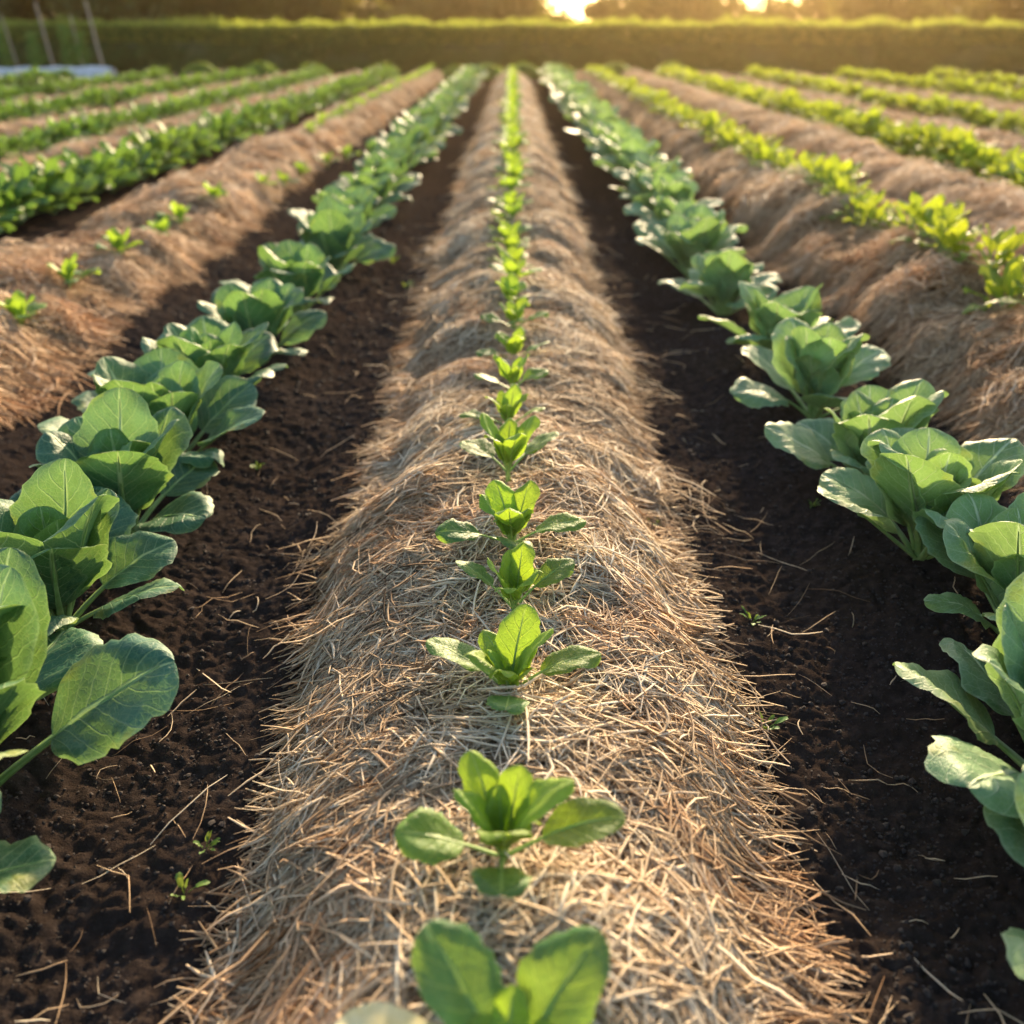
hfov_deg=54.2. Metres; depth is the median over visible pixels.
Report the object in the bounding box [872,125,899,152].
bushy greens
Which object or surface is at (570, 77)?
cabbage
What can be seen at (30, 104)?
leafy vegetable
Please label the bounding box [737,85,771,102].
bushy greens
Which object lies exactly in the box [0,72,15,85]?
leafy vegetable
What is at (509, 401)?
lettuce seedling
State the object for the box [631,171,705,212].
cabbage
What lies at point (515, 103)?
lettuce seedling
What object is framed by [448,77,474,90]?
cabbage
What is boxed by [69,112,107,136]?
leafy vegetable
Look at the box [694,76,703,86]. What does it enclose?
bushy greens
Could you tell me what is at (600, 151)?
cabbage
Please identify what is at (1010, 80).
bushy greens
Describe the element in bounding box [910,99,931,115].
bushy greens
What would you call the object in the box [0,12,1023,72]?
hedge
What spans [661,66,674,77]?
bushy greens
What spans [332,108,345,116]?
young chard
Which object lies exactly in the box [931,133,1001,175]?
bushy greens
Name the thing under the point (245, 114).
leafy vegetable
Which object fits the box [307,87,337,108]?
leafy vegetable
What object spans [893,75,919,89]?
bushy greens
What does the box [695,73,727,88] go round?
bushy greens
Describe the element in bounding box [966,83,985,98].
bushy greens
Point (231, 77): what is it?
leafy vegetable
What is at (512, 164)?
lettuce seedling
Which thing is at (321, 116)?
young chard
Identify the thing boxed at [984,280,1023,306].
young chard
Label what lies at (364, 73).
leafy vegetable
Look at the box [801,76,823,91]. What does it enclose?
bushy greens
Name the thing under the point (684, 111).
young chard
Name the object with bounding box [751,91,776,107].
bushy greens
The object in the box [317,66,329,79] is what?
leafy vegetable
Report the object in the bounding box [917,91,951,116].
bushy greens
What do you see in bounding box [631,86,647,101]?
young chard
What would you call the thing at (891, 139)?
bushy greens
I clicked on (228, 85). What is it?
leafy vegetable
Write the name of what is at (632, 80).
young chard
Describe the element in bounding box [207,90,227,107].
leafy vegetable
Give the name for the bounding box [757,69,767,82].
bushy greens
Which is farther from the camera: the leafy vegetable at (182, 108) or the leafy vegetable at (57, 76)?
the leafy vegetable at (57, 76)
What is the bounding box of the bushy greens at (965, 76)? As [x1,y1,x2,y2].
[963,74,977,82]
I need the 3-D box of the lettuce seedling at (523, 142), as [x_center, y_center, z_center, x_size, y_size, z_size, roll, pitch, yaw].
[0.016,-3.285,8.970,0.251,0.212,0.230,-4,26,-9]
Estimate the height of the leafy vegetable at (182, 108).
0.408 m
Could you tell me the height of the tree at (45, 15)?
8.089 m
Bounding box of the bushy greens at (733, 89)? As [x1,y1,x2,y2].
[726,83,755,98]
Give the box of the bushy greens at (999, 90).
[985,84,1014,103]
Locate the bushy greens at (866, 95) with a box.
[856,88,878,103]
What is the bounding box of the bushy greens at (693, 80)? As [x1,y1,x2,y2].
[688,76,704,86]
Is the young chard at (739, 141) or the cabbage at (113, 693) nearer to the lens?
the cabbage at (113, 693)
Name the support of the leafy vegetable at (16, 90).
on the ground
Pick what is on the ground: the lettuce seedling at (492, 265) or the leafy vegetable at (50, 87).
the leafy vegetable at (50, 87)
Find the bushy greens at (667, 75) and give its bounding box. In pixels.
[665,67,688,78]
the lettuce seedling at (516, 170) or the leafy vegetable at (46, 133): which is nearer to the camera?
the lettuce seedling at (516, 170)
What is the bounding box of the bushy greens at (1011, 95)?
[998,87,1022,105]
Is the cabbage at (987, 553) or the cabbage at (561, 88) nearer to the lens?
the cabbage at (987, 553)
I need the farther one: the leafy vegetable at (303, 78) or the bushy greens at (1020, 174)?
the leafy vegetable at (303, 78)
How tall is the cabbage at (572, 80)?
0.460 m
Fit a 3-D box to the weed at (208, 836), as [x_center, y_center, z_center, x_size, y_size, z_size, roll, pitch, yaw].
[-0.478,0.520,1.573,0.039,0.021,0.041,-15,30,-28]
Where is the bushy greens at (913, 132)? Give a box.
[883,117,948,155]
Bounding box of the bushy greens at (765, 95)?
[755,90,780,108]
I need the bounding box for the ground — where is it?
[0,72,1023,1023]
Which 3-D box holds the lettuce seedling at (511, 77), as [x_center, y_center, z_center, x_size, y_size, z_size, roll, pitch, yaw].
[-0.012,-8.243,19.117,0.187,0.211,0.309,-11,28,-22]
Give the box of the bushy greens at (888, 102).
[872,92,898,109]
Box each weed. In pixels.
[171,872,209,899]
[193,830,219,853]
[250,461,264,469]
[740,606,765,625]
[760,712,788,729]
[808,498,820,507]
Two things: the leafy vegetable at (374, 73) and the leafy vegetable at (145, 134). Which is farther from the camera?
the leafy vegetable at (374, 73)
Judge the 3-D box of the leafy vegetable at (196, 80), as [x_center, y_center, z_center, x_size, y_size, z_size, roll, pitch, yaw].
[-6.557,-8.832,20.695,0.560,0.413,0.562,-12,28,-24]
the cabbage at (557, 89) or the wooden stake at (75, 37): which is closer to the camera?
the cabbage at (557, 89)
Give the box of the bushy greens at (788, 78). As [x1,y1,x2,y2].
[780,72,802,85]
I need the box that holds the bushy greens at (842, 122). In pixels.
[834,110,864,135]
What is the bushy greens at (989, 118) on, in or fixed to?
on the ground
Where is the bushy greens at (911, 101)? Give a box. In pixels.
[895,92,924,113]
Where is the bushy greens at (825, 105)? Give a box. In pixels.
[801,100,856,126]
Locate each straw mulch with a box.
[0,68,445,438]
[0,69,223,118]
[0,69,362,178]
[0,71,297,138]
[150,72,898,1023]
[574,70,1023,502]
[621,68,1023,261]
[698,70,1023,155]
[785,69,1023,126]
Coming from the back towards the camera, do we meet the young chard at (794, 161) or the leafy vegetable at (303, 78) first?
the leafy vegetable at (303, 78)
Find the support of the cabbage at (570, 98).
on the ground
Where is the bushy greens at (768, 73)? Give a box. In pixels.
[760,67,779,83]
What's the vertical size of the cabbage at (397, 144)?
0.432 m
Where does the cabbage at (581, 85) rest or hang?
on the ground
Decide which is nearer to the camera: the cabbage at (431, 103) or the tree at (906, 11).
the cabbage at (431, 103)
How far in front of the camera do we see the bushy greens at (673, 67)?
24.05 m
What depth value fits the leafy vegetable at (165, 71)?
25.18 m
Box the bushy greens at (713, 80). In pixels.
[704,76,737,90]
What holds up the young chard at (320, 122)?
on the straw mulch at (41, 350)
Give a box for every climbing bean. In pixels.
[0,25,13,67]
[24,31,47,66]
[56,25,77,66]
[69,31,91,66]
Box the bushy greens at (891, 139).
[872,123,916,157]
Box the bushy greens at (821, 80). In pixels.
[807,75,830,92]
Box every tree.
[0,0,42,23]
[4,0,136,19]
[24,0,65,22]
[41,0,256,35]
[133,0,339,29]
[257,0,317,24]
[279,0,403,33]
[354,0,433,31]
[414,0,484,22]
[422,0,562,35]
[484,0,578,35]
[575,0,724,30]
[581,0,625,22]
[681,0,752,23]
[730,0,805,27]
[784,0,841,25]
[823,0,970,30]
[924,0,993,22]
[930,0,1023,24]
[990,0,1023,23]
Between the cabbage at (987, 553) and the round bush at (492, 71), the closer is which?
the cabbage at (987, 553)
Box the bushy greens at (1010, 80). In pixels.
[996,74,1022,87]
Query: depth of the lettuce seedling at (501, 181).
6.59 m
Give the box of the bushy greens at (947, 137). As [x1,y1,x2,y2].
[907,124,996,172]
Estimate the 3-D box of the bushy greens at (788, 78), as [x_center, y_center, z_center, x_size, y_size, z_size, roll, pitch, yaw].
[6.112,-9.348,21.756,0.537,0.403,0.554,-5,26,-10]
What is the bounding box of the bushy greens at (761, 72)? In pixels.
[754,67,767,81]
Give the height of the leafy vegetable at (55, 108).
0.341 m
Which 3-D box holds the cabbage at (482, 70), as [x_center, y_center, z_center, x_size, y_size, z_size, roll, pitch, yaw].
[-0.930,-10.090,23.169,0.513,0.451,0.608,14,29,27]
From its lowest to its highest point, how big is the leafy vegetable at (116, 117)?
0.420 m
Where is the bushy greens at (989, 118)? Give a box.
[973,109,1005,128]
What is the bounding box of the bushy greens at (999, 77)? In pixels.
[992,74,1013,86]
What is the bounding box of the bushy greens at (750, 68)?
[740,63,758,79]
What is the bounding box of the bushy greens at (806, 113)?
[795,104,818,118]
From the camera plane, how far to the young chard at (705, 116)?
9.97 m
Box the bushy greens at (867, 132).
[850,116,896,145]
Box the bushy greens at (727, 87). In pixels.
[714,77,753,95]
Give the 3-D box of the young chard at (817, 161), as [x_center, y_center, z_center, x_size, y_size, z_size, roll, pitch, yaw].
[1.976,-2.224,6.551,0.357,0.278,0.371,-11,28,-22]
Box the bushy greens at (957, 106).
[943,98,976,119]
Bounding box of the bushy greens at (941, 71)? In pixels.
[934,66,957,77]
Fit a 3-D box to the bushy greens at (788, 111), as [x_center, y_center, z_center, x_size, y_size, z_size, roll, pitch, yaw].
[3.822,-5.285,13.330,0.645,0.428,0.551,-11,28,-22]
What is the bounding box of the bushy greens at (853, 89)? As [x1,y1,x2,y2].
[836,79,864,101]
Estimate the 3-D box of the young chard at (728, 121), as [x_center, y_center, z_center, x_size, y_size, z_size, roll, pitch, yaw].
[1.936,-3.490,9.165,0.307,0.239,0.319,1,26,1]
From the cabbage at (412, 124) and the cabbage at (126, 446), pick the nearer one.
the cabbage at (126, 446)
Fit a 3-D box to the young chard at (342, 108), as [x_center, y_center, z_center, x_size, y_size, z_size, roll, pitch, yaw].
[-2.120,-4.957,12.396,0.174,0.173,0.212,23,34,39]
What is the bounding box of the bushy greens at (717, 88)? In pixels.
[710,79,728,94]
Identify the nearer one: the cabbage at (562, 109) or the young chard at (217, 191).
the young chard at (217, 191)
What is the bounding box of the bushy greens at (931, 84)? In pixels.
[923,78,942,91]
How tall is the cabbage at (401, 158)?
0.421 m
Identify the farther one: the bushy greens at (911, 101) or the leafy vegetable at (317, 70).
the leafy vegetable at (317, 70)
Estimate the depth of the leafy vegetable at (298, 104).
14.04 m
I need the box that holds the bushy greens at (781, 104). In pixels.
[768,93,801,121]
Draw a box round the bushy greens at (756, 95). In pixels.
[742,91,777,104]
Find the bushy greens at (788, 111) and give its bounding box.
[781,99,821,119]
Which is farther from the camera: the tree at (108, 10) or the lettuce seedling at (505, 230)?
the tree at (108, 10)
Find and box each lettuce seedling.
[337,919,609,1023]
[395,750,625,897]
[426,604,600,714]
[435,480,585,548]
[455,542,574,610]
[459,384,544,424]
[459,412,558,481]
[474,354,548,388]
[476,326,549,362]
[480,297,548,328]
[485,217,531,236]
[486,190,517,209]
[486,233,529,248]
[487,175,524,188]
[488,243,533,266]
[489,221,529,243]
[489,256,535,274]
[490,199,522,221]
[491,139,520,154]
[492,131,528,142]
[494,164,533,177]
[494,251,542,278]
[495,157,526,172]
[495,191,532,207]
[495,272,529,302]
[496,125,523,139]
[498,108,519,118]
[499,133,528,145]
[500,96,521,102]
[500,98,517,107]
[500,102,519,112]
[500,120,523,129]
[500,148,531,163]
[500,149,527,158]
[501,110,524,121]
[501,133,528,146]
[502,113,521,122]
[502,149,526,161]
[502,174,530,190]
[503,100,523,107]
[503,126,526,134]
[504,160,530,171]
[505,88,520,95]
[506,117,525,129]
[507,75,517,80]
[507,84,518,90]
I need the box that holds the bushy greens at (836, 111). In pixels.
[811,106,862,127]
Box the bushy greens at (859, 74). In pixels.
[851,69,868,81]
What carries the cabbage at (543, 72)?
on the ground
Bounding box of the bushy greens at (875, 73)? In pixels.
[864,69,885,84]
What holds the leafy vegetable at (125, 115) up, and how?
on the ground
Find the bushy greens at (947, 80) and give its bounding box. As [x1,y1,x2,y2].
[929,76,955,94]
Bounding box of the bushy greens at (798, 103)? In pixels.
[789,97,823,119]
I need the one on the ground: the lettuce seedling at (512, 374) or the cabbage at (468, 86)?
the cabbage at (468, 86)
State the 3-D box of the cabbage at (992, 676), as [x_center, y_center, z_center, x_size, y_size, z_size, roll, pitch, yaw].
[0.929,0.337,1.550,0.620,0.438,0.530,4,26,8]
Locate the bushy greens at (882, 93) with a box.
[866,88,894,107]
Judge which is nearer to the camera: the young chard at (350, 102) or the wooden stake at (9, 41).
the young chard at (350, 102)
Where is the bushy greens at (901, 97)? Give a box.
[891,92,915,110]
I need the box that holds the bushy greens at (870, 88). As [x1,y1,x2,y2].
[854,86,879,96]
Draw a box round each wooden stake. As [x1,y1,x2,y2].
[0,14,18,66]
[34,2,54,65]
[69,14,83,66]
[84,0,103,65]
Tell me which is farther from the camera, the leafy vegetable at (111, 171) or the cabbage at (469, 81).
the cabbage at (469, 81)
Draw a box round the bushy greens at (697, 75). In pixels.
[682,71,709,85]
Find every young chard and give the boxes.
[0,290,46,324]
[46,253,100,288]
[94,227,141,254]
[141,216,171,236]
[156,201,190,226]
[198,181,228,203]
[250,172,278,189]
[277,169,299,188]
[292,161,310,178]
[300,123,317,135]
[310,117,325,126]
[311,112,331,121]
[313,152,339,167]
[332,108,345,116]
[335,105,350,113]
[337,144,359,160]
[343,104,358,111]
[346,98,357,105]
[352,96,360,105]
[365,92,375,99]
[375,86,389,96]
[385,84,393,90]
[596,67,611,75]
[599,72,614,83]
[604,74,617,82]
[611,78,627,86]
[614,77,628,87]
[619,84,638,95]
[622,77,642,90]
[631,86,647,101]
[633,88,656,101]
[636,89,652,101]
[638,89,669,101]
[642,91,669,105]
[648,89,668,101]
[648,97,674,114]
[650,99,665,113]
[655,96,686,110]
[665,102,681,115]
[665,106,682,122]
[672,105,698,123]
[673,103,687,109]
[680,110,705,130]
[689,111,718,132]
[694,109,735,134]
[699,120,744,138]
[705,118,738,140]
[705,124,743,147]
[711,127,748,150]
[722,135,755,155]
[735,132,774,158]
[738,136,757,154]
[739,133,789,157]
[746,142,786,169]
[750,148,797,168]
[774,149,815,178]
[774,156,812,178]
[781,151,836,187]
[803,154,867,187]
[813,168,868,192]
[818,175,877,203]
[819,188,892,224]
[843,196,901,230]
[877,203,916,231]
[886,191,959,236]
[889,202,982,247]
[915,215,985,259]
[952,224,1023,272]
[961,255,1023,313]
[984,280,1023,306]
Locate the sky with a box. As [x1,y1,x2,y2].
[43,0,799,21]
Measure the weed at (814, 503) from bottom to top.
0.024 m
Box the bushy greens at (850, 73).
[840,68,864,81]
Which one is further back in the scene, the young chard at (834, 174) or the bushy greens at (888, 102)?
the bushy greens at (888, 102)
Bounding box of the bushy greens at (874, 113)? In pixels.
[837,105,905,138]
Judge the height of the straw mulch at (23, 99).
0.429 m
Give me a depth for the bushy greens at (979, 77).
22.96 m
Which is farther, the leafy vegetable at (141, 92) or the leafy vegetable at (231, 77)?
the leafy vegetable at (231, 77)
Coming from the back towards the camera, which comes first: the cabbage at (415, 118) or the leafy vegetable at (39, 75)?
the leafy vegetable at (39, 75)
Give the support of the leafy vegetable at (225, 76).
on the ground
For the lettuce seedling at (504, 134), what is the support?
on the straw mulch at (674, 888)
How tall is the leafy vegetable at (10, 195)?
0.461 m
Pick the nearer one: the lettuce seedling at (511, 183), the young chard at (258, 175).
the lettuce seedling at (511, 183)
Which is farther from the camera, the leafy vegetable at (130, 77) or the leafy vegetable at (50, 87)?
the leafy vegetable at (130, 77)
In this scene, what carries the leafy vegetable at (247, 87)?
on the ground
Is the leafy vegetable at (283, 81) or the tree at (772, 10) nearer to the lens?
the leafy vegetable at (283, 81)
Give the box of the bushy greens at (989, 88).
[970,80,1009,102]
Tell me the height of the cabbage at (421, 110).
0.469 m
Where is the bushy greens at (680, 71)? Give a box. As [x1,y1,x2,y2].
[674,68,702,81]
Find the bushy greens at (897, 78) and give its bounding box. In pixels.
[886,74,904,88]
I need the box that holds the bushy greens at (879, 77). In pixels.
[871,71,892,85]
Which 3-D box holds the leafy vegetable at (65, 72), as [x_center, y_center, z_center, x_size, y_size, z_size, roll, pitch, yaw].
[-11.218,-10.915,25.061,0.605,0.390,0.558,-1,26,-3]
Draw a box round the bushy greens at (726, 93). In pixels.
[722,85,748,96]
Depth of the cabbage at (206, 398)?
2.74 m
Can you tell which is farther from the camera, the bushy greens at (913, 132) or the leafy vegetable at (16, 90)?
the leafy vegetable at (16, 90)
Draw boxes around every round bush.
[178,62,216,77]
[242,61,280,78]
[298,62,333,75]
[367,62,400,78]
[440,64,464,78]
[478,63,506,79]
[514,61,542,78]
[559,64,578,75]
[602,62,629,76]
[661,61,685,69]
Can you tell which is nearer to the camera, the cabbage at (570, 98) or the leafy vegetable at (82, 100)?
the cabbage at (570, 98)
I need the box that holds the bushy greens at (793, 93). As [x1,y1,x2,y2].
[766,88,807,110]
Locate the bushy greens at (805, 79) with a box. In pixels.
[795,74,814,90]
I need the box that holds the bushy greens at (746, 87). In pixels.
[734,85,766,100]
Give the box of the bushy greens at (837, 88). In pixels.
[825,81,846,97]
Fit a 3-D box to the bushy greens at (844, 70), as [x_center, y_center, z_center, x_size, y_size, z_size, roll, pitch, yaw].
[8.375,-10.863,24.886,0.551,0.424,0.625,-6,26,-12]
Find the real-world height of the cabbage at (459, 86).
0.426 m
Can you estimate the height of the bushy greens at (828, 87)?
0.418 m
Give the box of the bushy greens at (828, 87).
[820,79,840,97]
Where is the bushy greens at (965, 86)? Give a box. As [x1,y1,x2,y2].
[947,77,975,95]
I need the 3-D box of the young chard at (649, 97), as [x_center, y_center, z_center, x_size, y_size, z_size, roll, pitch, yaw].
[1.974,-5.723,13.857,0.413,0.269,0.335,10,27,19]
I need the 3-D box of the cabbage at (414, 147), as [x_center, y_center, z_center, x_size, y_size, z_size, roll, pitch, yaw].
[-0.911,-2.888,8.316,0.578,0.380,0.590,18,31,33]
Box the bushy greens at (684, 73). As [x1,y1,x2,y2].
[676,70,702,82]
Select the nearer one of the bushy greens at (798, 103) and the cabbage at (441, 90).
the bushy greens at (798, 103)
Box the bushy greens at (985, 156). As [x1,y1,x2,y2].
[954,144,1019,179]
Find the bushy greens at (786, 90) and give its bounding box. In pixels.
[758,87,801,110]
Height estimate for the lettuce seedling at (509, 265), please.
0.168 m
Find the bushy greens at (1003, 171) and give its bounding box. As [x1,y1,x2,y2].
[982,152,1023,188]
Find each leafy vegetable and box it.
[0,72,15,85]
[0,84,16,101]
[0,98,29,121]
[0,103,17,124]
[0,134,30,157]
[0,137,17,161]
[0,154,100,213]
[0,161,75,223]
[0,171,54,232]
[0,198,26,232]
[3,85,24,100]
[4,79,38,97]
[7,73,25,85]
[9,128,55,156]
[12,70,38,84]
[12,95,53,119]
[20,124,71,153]
[21,65,52,81]
[31,83,47,98]
[33,154,112,203]
[34,99,63,117]
[37,78,65,95]
[39,95,75,117]
[41,70,56,82]
[41,116,93,145]
[47,70,63,81]
[53,80,72,94]
[56,68,78,78]
[56,94,86,112]
[58,145,135,200]
[61,77,83,94]
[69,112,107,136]
[70,107,116,139]
[71,94,96,110]
[73,76,95,91]
[75,87,111,109]
[81,77,99,87]
[83,86,115,107]
[84,153,142,192]
[86,106,131,133]
[87,76,106,87]
[90,136,160,184]
[92,74,117,86]
[102,71,126,86]
[104,108,138,134]
[105,85,126,106]
[112,74,129,84]
[113,104,152,127]
[114,86,143,105]
[117,128,192,175]
[119,102,160,126]
[120,85,145,101]
[121,71,140,85]
[127,141,179,178]
[128,122,195,169]
[130,69,146,83]
[130,102,166,123]
[131,82,157,97]
[139,71,153,81]
[144,65,167,79]
[144,69,162,81]
[144,81,168,97]
[147,96,184,119]
[154,78,180,94]
[155,119,210,159]
[158,66,174,79]
[158,83,168,93]
[158,96,193,117]
[167,94,199,116]
[169,74,199,90]
[170,82,183,93]
[177,126,220,158]
[181,95,206,113]
[184,92,213,112]
[186,75,207,89]
[186,106,249,144]
[188,73,213,88]
[188,85,223,105]
[192,116,244,141]
[193,124,227,155]
[202,71,225,88]
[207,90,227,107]
[210,69,233,85]
[211,86,235,103]
[216,86,241,105]
[216,104,270,140]
[217,112,253,144]
[218,83,247,101]
[223,67,245,81]
[225,73,239,82]
[231,98,283,132]
[232,82,257,96]
[235,112,266,138]
[236,68,252,79]
[238,85,253,98]
[239,78,268,96]
[242,80,264,98]
[245,68,261,79]
[252,103,286,124]
[253,106,283,130]
[257,95,297,121]
[261,81,277,95]
[262,78,280,91]
[267,76,291,88]
[267,77,286,91]
[269,102,297,124]
[271,74,294,86]
[272,99,302,120]
[277,95,312,118]
[281,88,321,115]
[282,73,300,85]
[286,91,316,113]
[287,73,306,84]
[288,71,308,86]
[295,92,324,112]
[297,96,312,112]
[298,69,317,81]
[301,67,320,78]
[302,85,335,101]
[304,91,329,111]
[307,66,326,76]
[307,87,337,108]
[310,70,318,79]
[315,84,344,101]
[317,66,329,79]
[323,88,337,105]
[324,76,360,98]
[324,78,357,98]
[325,81,350,98]
[326,82,346,97]
[334,73,361,91]
[337,76,366,97]
[345,73,367,87]
[350,72,372,83]
[355,75,366,90]
[357,69,384,84]
[357,72,378,85]
[366,74,380,90]
[369,67,391,81]
[371,66,394,81]
[376,65,397,77]
[377,70,389,81]
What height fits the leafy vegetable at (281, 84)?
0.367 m
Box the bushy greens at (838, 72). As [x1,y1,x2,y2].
[833,67,844,76]
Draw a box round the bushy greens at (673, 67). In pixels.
[659,63,683,77]
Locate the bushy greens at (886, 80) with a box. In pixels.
[880,73,898,86]
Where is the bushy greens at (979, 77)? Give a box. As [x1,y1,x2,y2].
[968,71,987,85]
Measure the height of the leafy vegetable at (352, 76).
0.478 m
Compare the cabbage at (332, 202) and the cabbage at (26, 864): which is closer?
the cabbage at (26, 864)
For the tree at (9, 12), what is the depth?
34.84 m
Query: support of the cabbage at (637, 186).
on the ground
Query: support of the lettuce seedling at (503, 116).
on the straw mulch at (674, 888)
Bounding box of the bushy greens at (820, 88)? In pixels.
[812,78,836,93]
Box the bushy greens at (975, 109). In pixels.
[952,99,995,127]
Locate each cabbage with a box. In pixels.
[0,458,183,635]
[0,547,178,785]
[0,791,55,892]
[9,388,219,534]
[37,348,264,467]
[87,315,287,384]
[197,277,326,364]
[219,240,354,315]
[288,185,396,236]
[296,209,395,276]
[299,195,384,243]
[312,181,379,215]
[339,159,420,203]
[339,172,401,209]
[340,150,414,188]
[352,142,421,191]
[357,137,425,170]
[363,139,433,171]
[378,130,437,169]
[380,120,440,155]
[389,116,447,145]
[392,104,449,130]
[402,114,451,137]
[412,113,462,136]
[418,91,468,107]
[419,103,455,122]
[422,99,454,117]
[422,99,460,114]
[426,105,458,121]
[426,129,445,148]
[429,92,466,111]
[432,96,458,116]
[434,90,468,101]
[435,85,469,98]
[435,90,467,103]
[437,80,462,86]
[438,84,467,97]
[439,88,467,101]
[440,109,455,127]
[442,79,473,93]
[444,84,474,96]
[446,80,477,90]
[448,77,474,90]
[451,75,475,89]
[453,69,480,80]
[454,74,479,85]
[459,71,481,86]
[462,64,485,75]
[463,66,484,75]
[463,66,487,79]
[538,65,558,75]
[538,70,564,81]
[541,73,561,84]
[545,71,579,86]
[545,74,570,86]
[548,78,571,88]
[549,82,594,104]
[550,79,575,98]
[551,80,575,96]
[551,82,563,94]
[554,76,578,87]
[558,80,597,98]
[558,89,593,103]
[559,92,591,112]
[561,91,590,103]
[561,94,588,108]
[563,100,593,125]
[564,101,587,121]
[564,107,620,138]
[567,95,598,112]
[572,101,624,124]
[572,107,625,135]
[574,100,629,125]
[578,118,617,137]
[583,122,625,151]
[587,123,642,145]
[591,119,633,135]
[591,130,642,157]
[592,133,662,165]
[594,136,666,184]
[600,154,667,192]
[609,162,673,210]
[613,149,692,182]
[623,176,723,216]
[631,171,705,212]
[633,195,696,237]
[636,212,745,277]
[646,200,747,236]
[658,249,781,315]
[698,281,860,350]
[730,317,890,418]
[764,379,948,476]
[817,427,1023,560]
[892,572,1023,817]
[914,492,1023,634]
[983,765,1023,978]
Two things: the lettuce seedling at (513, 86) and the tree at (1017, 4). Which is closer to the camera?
the lettuce seedling at (513, 86)
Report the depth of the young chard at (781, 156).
7.27 m
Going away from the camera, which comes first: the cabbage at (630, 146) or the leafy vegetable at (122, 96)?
the cabbage at (630, 146)
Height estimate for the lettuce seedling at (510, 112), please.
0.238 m
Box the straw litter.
[8,217,1023,1023]
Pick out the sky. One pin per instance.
(572, 5)
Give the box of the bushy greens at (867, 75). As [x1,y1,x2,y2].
[860,71,873,82]
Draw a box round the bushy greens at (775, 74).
[766,71,786,85]
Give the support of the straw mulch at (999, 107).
on the ground
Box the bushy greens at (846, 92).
[841,85,863,97]
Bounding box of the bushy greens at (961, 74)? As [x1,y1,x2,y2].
[953,69,970,79]
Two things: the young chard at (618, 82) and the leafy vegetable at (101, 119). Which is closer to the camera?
the leafy vegetable at (101, 119)
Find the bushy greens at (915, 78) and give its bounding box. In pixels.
[905,75,920,90]
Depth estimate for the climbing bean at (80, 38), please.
28.16 m
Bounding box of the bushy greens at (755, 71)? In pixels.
[746,65,761,80]
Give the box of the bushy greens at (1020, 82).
[1013,77,1023,87]
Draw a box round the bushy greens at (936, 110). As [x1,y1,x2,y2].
[926,98,968,118]
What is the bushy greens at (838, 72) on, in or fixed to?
on the ground
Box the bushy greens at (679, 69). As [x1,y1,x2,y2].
[670,67,700,79]
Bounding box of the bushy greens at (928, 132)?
[911,122,983,161]
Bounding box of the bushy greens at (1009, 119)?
[990,107,1023,132]
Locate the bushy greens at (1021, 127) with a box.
[1007,117,1023,135]
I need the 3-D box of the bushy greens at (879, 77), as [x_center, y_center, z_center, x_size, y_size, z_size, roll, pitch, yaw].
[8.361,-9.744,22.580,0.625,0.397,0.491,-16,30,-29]
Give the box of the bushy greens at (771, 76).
[765,69,784,84]
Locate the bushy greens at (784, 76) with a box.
[773,70,797,86]
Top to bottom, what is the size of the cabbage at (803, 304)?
0.361 m
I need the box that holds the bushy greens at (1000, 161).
[978,150,1023,177]
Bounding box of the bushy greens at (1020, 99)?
[1010,88,1023,105]
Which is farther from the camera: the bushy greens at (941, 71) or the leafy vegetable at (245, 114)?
the bushy greens at (941, 71)
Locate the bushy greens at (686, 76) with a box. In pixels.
[680,71,702,83]
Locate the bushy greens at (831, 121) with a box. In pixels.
[821,110,854,132]
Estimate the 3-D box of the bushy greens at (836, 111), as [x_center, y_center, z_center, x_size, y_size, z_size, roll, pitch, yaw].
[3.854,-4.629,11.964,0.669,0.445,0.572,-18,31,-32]
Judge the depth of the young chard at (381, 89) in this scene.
15.87 m
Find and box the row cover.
[0,66,117,77]
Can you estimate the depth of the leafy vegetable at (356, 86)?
18.64 m
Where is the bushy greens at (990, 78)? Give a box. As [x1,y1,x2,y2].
[978,71,1001,85]
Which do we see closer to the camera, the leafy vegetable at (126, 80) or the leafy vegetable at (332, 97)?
the leafy vegetable at (332, 97)
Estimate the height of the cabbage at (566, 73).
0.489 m
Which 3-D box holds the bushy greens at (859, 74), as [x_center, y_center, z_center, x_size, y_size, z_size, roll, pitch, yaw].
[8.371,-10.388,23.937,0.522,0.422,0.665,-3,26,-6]
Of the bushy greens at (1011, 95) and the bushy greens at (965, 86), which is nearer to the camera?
the bushy greens at (1011, 95)
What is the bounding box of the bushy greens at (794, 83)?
[790,73,813,90]
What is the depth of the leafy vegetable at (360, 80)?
19.94 m
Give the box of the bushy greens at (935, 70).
[926,67,947,78]
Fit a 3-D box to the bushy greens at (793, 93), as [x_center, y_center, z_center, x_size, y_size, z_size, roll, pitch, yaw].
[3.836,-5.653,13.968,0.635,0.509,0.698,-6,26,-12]
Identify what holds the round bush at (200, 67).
on the ground
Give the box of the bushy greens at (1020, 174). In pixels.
[1000,155,1023,192]
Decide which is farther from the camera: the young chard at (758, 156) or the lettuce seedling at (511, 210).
the young chard at (758, 156)
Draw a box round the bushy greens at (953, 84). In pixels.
[937,76,968,94]
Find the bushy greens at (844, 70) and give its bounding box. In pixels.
[836,66,855,80]
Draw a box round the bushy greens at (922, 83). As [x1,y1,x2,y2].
[909,72,939,91]
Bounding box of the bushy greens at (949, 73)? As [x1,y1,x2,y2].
[940,69,964,78]
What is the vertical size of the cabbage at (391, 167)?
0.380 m
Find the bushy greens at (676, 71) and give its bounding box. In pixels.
[668,67,689,82]
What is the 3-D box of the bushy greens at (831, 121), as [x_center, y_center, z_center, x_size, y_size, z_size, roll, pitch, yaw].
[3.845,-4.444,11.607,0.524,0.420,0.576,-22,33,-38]
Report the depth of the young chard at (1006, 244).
4.11 m

